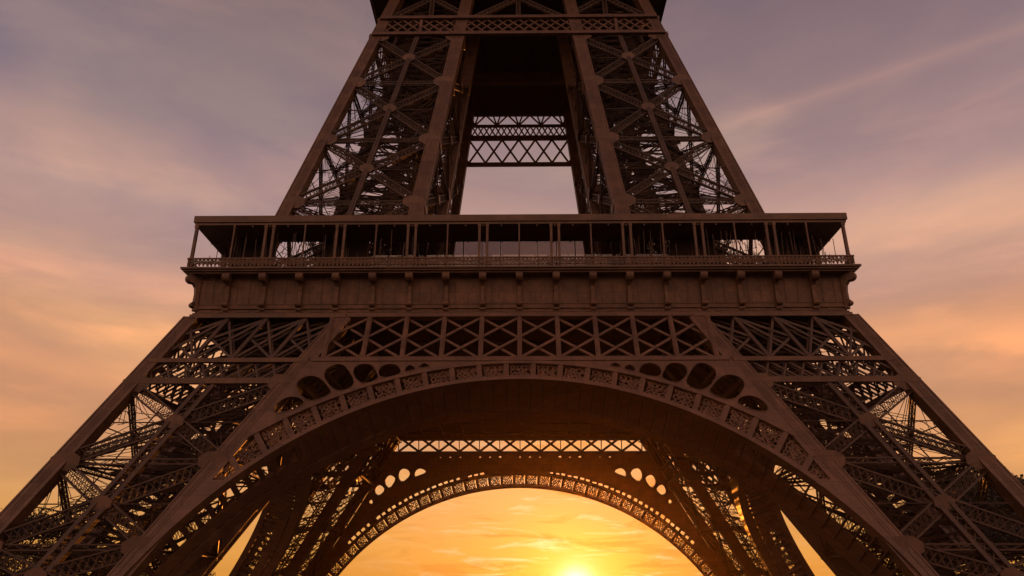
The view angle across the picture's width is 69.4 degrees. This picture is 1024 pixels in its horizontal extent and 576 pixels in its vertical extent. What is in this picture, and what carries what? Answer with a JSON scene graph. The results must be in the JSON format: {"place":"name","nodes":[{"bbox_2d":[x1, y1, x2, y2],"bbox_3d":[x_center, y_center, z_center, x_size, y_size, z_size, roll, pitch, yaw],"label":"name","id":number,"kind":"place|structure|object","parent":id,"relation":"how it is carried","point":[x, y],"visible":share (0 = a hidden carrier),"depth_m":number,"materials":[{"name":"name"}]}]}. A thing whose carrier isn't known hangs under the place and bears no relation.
{"place":"outdoors","nodes":[
{"label":"outdoors","id":0,"kind":"place"},
{"bbox_2d":[0,0,1023,575],"label":"sky","id":1,"kind":"structure","parent":0,"point":[123,123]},
{"bbox_2d":[873,554,904,575],"bbox_3d":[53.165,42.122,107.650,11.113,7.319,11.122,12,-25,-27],"label":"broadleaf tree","id":2,"kind":"object","parent":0,"point":[897,574],"visible":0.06,"depth_m":108.42,"materials":[{"name":"green plant"}]},
{"label":"ground","id":3,"kind":"structure","parent":0,"visible":0},
{"bbox_2d":[0,508,86,573],"bbox_3d":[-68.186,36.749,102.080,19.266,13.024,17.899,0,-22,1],"label":"broadleaf tree","id":4,"kind":"object","parent":3,"relation":"on","point":[51,534],"visible":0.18,"depth_m":104.22,"materials":[{"name":"green plant"}]},
{"bbox_2d":[13,542,101,574],"bbox_3d":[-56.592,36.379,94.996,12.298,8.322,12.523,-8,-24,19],"label":"broadleaf tree","id":5,"kind":"object","parent":3,"relation":"on","point":[34,562],"visible":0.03,"depth_m":93.00,"materials":[{"name":"green plant"}]},
{"bbox_2d":[140,548,215,575],"bbox_3d":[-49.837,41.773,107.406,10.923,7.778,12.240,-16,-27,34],"label":"broadleaf tree","id":6,"kind":"object","parent":3,"relation":"on","point":[170,554],"visible":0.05,"depth_m":107.86,"materials":[{"name":"green plant"}]},
{"bbox_2d":[0,0,1023,575],"bbox_3d":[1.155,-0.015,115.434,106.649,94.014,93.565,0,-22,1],"label":"lattice tower","id":7,"kind":"structure","parent":3,"relation":"on","point":[410,310],"depth_m":78.41,"materials":[{"name":"metal"}]},
{"bbox_2d":[854,509,980,575],"bbox_3d":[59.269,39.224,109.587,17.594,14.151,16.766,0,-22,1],"label":"broadleaf tree","id":8,"kind":"object","parent":3,"relation":"on","point":[903,512],"visible":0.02,"depth_m":110.18,"materials":[{"name":"green plant"}]},
{"bbox_2d":[919,464,1023,565],"bbox_3d":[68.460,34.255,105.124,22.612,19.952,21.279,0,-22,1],"label":"broadleaf tree","id":9,"kind":"object","parent":3,"relation":"on","point":[989,497],"visible":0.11,"depth_m":102.22,"materials":[{"name":"green plant"}]},
{"bbox_2d":[979,517,1023,571],"bbox_3d":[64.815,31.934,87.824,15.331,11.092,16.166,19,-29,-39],"label":"broadleaf tree","id":10,"kind":"object","parent":3,"relation":"on","point":[989,535],"visible":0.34,"depth_m":89.03,"materials":[{"name":"green plant"}]}
]}

